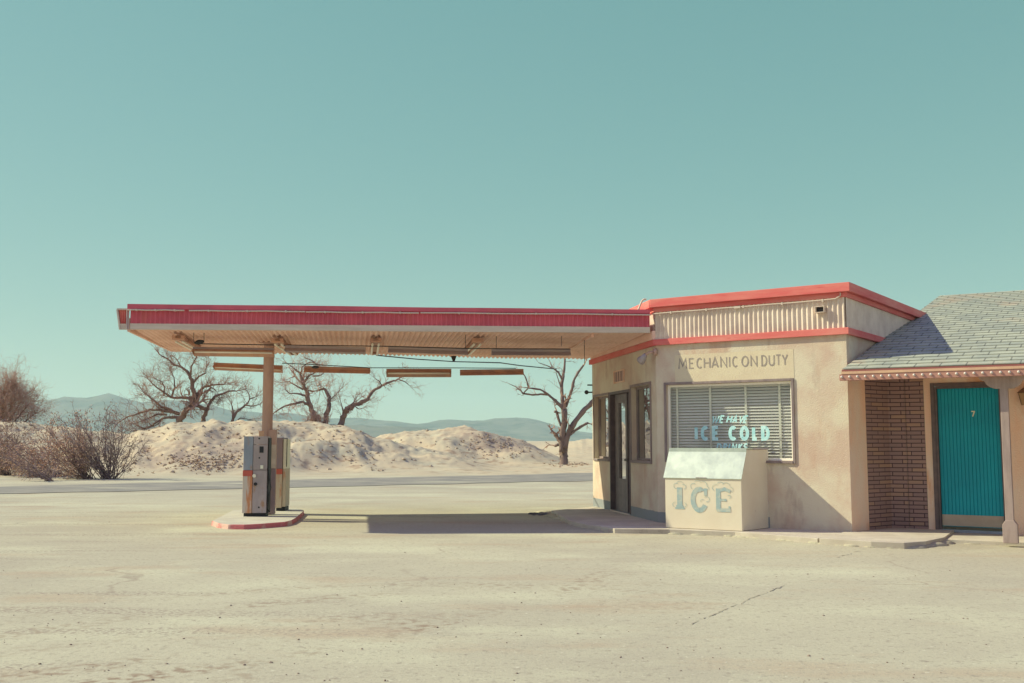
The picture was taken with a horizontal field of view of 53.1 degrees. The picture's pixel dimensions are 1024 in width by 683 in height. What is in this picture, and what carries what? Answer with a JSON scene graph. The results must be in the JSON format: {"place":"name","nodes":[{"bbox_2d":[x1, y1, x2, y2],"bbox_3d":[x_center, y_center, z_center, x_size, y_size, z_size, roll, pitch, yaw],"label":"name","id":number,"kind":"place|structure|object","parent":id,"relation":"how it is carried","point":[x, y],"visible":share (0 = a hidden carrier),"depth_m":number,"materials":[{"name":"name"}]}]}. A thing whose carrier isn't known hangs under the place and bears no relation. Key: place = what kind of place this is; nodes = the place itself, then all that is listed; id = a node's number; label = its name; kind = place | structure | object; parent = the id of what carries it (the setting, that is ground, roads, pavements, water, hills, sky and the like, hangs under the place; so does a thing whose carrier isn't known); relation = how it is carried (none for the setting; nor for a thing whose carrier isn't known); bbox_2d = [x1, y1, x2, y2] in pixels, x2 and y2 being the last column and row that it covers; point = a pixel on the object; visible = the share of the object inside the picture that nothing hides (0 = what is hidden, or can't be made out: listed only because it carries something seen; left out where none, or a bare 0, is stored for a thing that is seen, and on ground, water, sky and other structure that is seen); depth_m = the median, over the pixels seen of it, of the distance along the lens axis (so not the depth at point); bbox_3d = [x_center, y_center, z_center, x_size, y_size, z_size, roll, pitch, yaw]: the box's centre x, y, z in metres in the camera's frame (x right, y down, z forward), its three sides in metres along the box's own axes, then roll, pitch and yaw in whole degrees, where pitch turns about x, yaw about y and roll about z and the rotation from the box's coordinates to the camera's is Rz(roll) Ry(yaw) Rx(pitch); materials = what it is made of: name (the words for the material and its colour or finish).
{"place":"outdoors","nodes":[
{"label":"outdoors","id":0,"kind":"place"},
{"bbox_2d":[124,425,432,436],"bbox_3d":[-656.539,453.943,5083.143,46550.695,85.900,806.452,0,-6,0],"label":"foothills","id":1,"kind":"structure","parent":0,"point":[374,431],"depth_m":5022.76,"materials":[{"name":"beige sand"}]},
{"bbox_2d":[0,473,592,493],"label":"road","id":2,"kind":"structure","parent":0,"point":[307,483],"depth_m":33.40,"materials":[{"name":"grey asphalt"}]},
{"bbox_2d":[5,393,592,440],"bbox_3d":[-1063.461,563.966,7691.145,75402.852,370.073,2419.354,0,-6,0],"label":"mountains","id":3,"kind":"structure","parent":0,"point":[526,429],"depth_m":7331.66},
{"bbox_2d":[0,419,1023,682],"bbox_3d":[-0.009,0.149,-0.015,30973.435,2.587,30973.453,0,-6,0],"label":"ground","id":4,"kind":"structure","parent":0,"point":[330,575],"depth_m":9.81,"materials":[{"name":"beige sand"}]},
{"bbox_2d":[0,412,37,475],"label":"desert shrub","id":5,"kind":"object","parent":4,"relation":"on","point":[2,472],"visible":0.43,"depth_m":41.41,"materials":[{"name":"brown plant"}]},
{"bbox_2d":[0,351,61,423],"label":"bare tree","id":6,"kind":"object","parent":4,"relation":"on","point":[10,388],"visible":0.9,"depth_m":59.61,"materials":[{"name":"brown plant"}]},
{"bbox_2d":[0,413,65,477],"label":"desert shrub","id":7,"kind":"object","parent":4,"relation":"on","point":[28,454],"visible":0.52,"depth_m":39.65,"materials":[{"name":"brown plant"}]},
{"bbox_2d":[0,437,67,480],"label":"desert shrub","id":8,"kind":"object","parent":4,"relation":"on","point":[28,466],"visible":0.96,"depth_m":35.62,"materials":[{"name":"brown plant"}]},
{"bbox_2d":[20,404,106,479],"bbox_3d":[-16.801,3.826,37.854,3.708,2.957,2.967,0,-6,0],"label":"desert shrub","id":9,"kind":"object","parent":4,"relation":"on","point":[83,472],"visible":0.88,"depth_m":37.43,"materials":[{"name":"brown plant"}]},
{"bbox_2d":[55,399,155,478],"bbox_3d":[-15.021,3.604,37.814,4.464,3.047,2.935,0,-6,0],"label":"desert shrub","id":10,"kind":"object","parent":4,"relation":"on","point":[103,472],"visible":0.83,"depth_m":37.58,"materials":[{"name":"brown plant"}]},
{"bbox_2d":[91,344,257,433],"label":"bare tree","id":11,"kind":"object","parent":4,"relation":"on","point":[193,401],"visible":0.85,"depth_m":57.80,"materials":[{"name":"brown plant"}]},
{"bbox_2d":[221,372,262,421],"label":"bare tree","id":12,"kind":"object","parent":4,"relation":"on","point":[235,413],"visible":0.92,"depth_m":58.10,"materials":[{"name":"brown plant"}]},
{"bbox_2d":[211,509,303,529],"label":"pump island","id":13,"kind":"structure","parent":4,"relation":"on","point":[235,519],"depth_m":17.09,"materials":[{"name":"concrete"}]},
{"bbox_2d":[242,436,271,515],"bbox_3d":[-4.494,2.386,18.163,0.520,1.404,0.299,0,-6,0],"label":"fuel pump","id":14,"kind":"object","parent":13,"relation":"on","point":[256,491],"visible":1,"depth_m":18.06,"materials":[{"name":"grey metal"}]},
{"bbox_2d":[259,446,263,452],"bbox_3d":[-4.428,1.912,18.106,0.070,0.110,0.016,0,-6,-2],"label":"meter window","id":15,"kind":"structure","parent":14,"relation":"in","point":[261,450],"depth_m":18.10,"materials":[{"name":"grey glass"}]},
{"bbox_2d":[276,438,290,510],"bbox_3d":[-4.398,2.544,19.671,0.218,1.380,0.454,0,-6,-2],"label":"fuel pump","id":16,"kind":"object","parent":13,"relation":"on","point":[283,475],"visible":0.89,"depth_m":19.48,"materials":[{"name":"beige metal"}]},
{"bbox_2d":[116,304,654,514],"bbox_3d":[-2.297,1.369,18.682,8.853,3.579,4.791,1,-6,-7],"label":"fuel canopy","id":17,"kind":"object","parent":13,"relation":"on","point":[601,332],"visible":0.8,"depth_m":17.04,"materials":[{"name":"red"}]},
{"bbox_2d":[172,335,199,349],"bbox_3d":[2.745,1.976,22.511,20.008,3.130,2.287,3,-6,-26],"label":"strip light","id":18,"kind":"object","parent":17,"relation":"hanging from","point":[185,341],"visible":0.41,"depth_m":17.67,"materials":[{"name":"metal"}]},
{"bbox_2d":[191,347,274,356],"bbox_3d":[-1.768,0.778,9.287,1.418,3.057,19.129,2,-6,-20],"label":"strip light","id":19,"kind":"object","parent":17,"relation":"hanging from","point":[232,352],"visible":1,"depth_m":18.11,"materials":[{"name":"metal"}]},
{"bbox_2d":[212,363,282,372],"bbox_3d":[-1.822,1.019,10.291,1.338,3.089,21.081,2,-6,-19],"label":"strip light","id":20,"kind":"object","parent":17,"relation":"hanging from","point":[241,367],"visible":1,"depth_m":20.07,"materials":[{"name":"metal"}]},
{"bbox_2d":[271,338,297,355],"bbox_3d":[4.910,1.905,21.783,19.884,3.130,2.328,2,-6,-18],"label":"strip light","id":21,"kind":"object","parent":17,"relation":"hanging from","point":[281,342],"visible":0.76,"depth_m":17.89,"materials":[{"name":"metal"}]},
{"bbox_2d":[284,345,365,353],"bbox_3d":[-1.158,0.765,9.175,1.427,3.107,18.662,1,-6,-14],"label":"strip light","id":22,"kind":"object","parent":17,"relation":"hanging from","point":[322,349],"visible":1,"depth_m":18.08,"materials":[{"name":"brown metal"}]},
{"bbox_2d":[304,366,370,373],"bbox_3d":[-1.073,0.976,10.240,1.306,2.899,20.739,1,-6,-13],"label":"strip light","id":23,"kind":"object","parent":17,"relation":"hanging from","point":[324,369],"visible":0.99,"depth_m":20.13,"materials":[{"name":"metal"}]},
{"bbox_2d":[370,338,381,354],"bbox_3d":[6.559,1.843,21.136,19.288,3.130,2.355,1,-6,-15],"label":"strip light","id":24,"kind":"object","parent":17,"relation":"hanging from","point":[375,342],"visible":0.99,"depth_m":18.20,"materials":[{"name":"metal"}]},
{"bbox_2d":[194,334,584,368],"bbox_3d":[-2.170,0.240,18.917,6.824,0.554,2.912,0,-6,0],"label":"lighting wire","id":25,"kind":"object","parent":17,"relation":"hanging from","point":[198,342],"visible":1,"depth_m":18.14,"materials":[{"name":"grey"}]},
{"bbox_2d":[386,369,450,376],"bbox_3d":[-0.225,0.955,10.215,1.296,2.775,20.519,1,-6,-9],"label":"strip light","id":26,"kind":"object","parent":17,"relation":"hanging from","point":[418,372],"visible":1,"depth_m":20.29,"materials":[{"name":"metal"}]},
{"bbox_2d":[388,347,467,354],"bbox_3d":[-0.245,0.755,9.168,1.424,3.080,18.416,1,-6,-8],"label":"strip light","id":27,"kind":"object","parent":17,"relation":"hanging from","point":[427,350],"visible":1,"depth_m":18.16,"materials":[{"name":"brown metal"}]},
{"bbox_2d":[376,355,555,369],"bbox_3d":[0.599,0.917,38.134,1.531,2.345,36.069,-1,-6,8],"label":"overhead cable","id":28,"kind":"object","parent":17,"relation":"attached to","point":[453,358],"visible":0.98,"depth_m":23.65,"materials":[{"name":"grey metal"}]},
{"bbox_2d":[463,338,483,355],"bbox_3d":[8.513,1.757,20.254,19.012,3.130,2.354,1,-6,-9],"label":"strip light","id":29,"kind":"object","parent":17,"relation":"hanging from","point":[474,342],"visible":0.77,"depth_m":18.04,"materials":[{"name":"metal"}]},
{"bbox_2d":[460,369,523,375],"bbox_3d":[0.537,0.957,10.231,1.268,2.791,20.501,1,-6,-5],"label":"strip light","id":30,"kind":"object","parent":17,"relation":"hanging from","point":[492,372],"visible":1,"depth_m":20.33,"materials":[{"name":"metal"}]},
{"bbox_2d":[491,349,570,355],"bbox_3d":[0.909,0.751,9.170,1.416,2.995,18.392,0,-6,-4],"label":"strip light","id":31,"kind":"object","parent":17,"relation":"hanging from","point":[550,352],"visible":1,"depth_m":18.27,"materials":[{"name":"brown metal"}]},
{"bbox_2d":[0,421,570,474],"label":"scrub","id":32,"kind":"object","parent":4,"relation":"on","point":[199,456],"visible":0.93,"depth_m":46.47,"materials":[{"name":"brown plant"}]},
{"bbox_2d":[250,354,362,423],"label":"bare tree","id":33,"kind":"object","parent":4,"relation":"on","point":[314,415],"visible":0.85,"depth_m":57.05,"materials":[{"name":"brown plant"}]},
{"bbox_2d":[23,419,589,475],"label":"dry scrub","id":34,"kind":"object","parent":4,"relation":"on","point":[200,463],"visible":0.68,"depth_m":46.13,"materials":[{"name":"beige plant"}]},
{"bbox_2d":[327,357,427,425],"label":"bare tree","id":35,"kind":"object","parent":4,"relation":"on","point":[346,410],"visible":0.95,"depth_m":57.26,"materials":[{"name":"brown plant"}]},
{"bbox_2d":[528,512,550,515],"bbox_3d":[1.099,3.144,17.930,0.614,0.069,4.493,2,-6,-16],"label":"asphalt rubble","id":36,"kind":"object","parent":4,"relation":"on","point":[538,514],"visible":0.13,"depth_m":19.52,"materials":[{"name":"grey asphalt"}]},
{"bbox_2d":[506,358,592,464],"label":"pollarded tree","id":37,"kind":"object","parent":4,"relation":"on","point":[562,438],"visible":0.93,"depth_m":59.82,"materials":[{"name":"brown plant"}]},
{"bbox_2d":[551,506,841,543],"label":"walkway","id":38,"kind":"structure","parent":4,"relation":"on","point":[596,518],"depth_m":15.62,"materials":[{"name":"concrete"}]},
{"bbox_2d":[663,448,768,530],"bbox_3d":[3.151,2.250,15.770,1.395,1.215,0.871,-3,-6,31],"label":"ice bin","id":39,"kind":"object","parent":38,"relation":"on","point":[716,488],"visible":1,"depth_m":15.46,"materials":[{"name":"beige metal"}]},
{"bbox_2d":[537,510,979,548],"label":"drifted dirt","id":40,"kind":"structure","parent":38,"relation":"on","point":[932,544],"depth_m":13.96,"materials":[{"name":"beige soil"}]},
{"bbox_2d":[691,586,780,623],"bbox_3d":[2.003,2.264,8.903,0.058,0.001,2.497,-3,-6,31],"label":"ground crack","id":41,"kind":"object","parent":4,"relation":"on","point":[733,605],"visible":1,"depth_m":8.63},
{"bbox_2d":[584,282,927,531],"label":"gas station office","id":42,"kind":"structure","parent":4,"relation":"on","point":[763,368],"depth_m":16.24,"materials":[{"name":"beige paint"}]},
{"bbox_2d":[593,392,609,461],"bbox_3d":[1.839,1.713,20.447,0.355,1.335,1.231,0,-6,0],"label":"window","id":43,"kind":"structure","parent":42,"relation":"in","point":[603,402],"depth_m":20.69,"materials":[{"name":"grey glass"}]},
{"bbox_2d":[615,393,627,511],"bbox_3d":[2.086,2.087,19.312,0.120,2.192,0.859,0,-6,-5],"label":"door","id":44,"kind":"structure","parent":42,"relation":"in","point":[620,399],"depth_m":19.37,"materials":[{"name":"grey glass"}]},
{"bbox_2d":[629,381,651,463],"bbox_3d":[2.295,1.420,17.811,0.354,1.386,1.222,0,-6,0],"label":"window","id":45,"kind":"structure","parent":42,"relation":"in","point":[643,394],"depth_m":18.03,"materials":[{"name":"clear glass"}]},
{"bbox_2d":[664,378,795,463],"bbox_3d":[3.462,1.303,16.283,2.196,1.357,0.252,-4,-7,35],"label":"window","id":46,"kind":"structure","parent":42,"relation":"in","point":[776,428],"depth_m":16.31,"materials":[{"name":"white"}]},
{"bbox_2d":[819,527,956,548],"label":"walkway","id":47,"kind":"structure","parent":4,"relation":"on","point":[897,538],"depth_m":14.04,"materials":[{"name":"concrete"}]},
{"bbox_2d":[839,290,1023,543],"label":"motel wing","id":48,"kind":"structure","parent":4,"relation":"on","point":[958,359],"depth_m":15.32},
{"bbox_2d":[937,388,1003,527],"bbox_3d":[6.809,1.720,15.211,0.847,2.050,0.046,-3,-6,31],"label":"door","id":49,"kind":"structure","parent":48,"relation":"in","point":[968,418],"depth_m":15.19,"materials":[{"name":"teal paint"}]},
{"bbox_2d":[943,526,1023,545],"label":"walkway","id":50,"kind":"structure","parent":4,"relation":"on","point":[980,538],"depth_m":14.36,"materials":[{"name":"concrete"}]},
{"bbox_2d":[0,0,1023,432],"label":"sky","id":51,"kind":"structure","parent":0,"point":[546,154],"materials":[{"name":"teal"}]},
{"bbox_2d":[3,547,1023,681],"bbox_3d":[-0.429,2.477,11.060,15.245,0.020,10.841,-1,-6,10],"label":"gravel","id":52,"kind":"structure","parent":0,"point":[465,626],"depth_m":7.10,"materials":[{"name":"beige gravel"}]}
]}

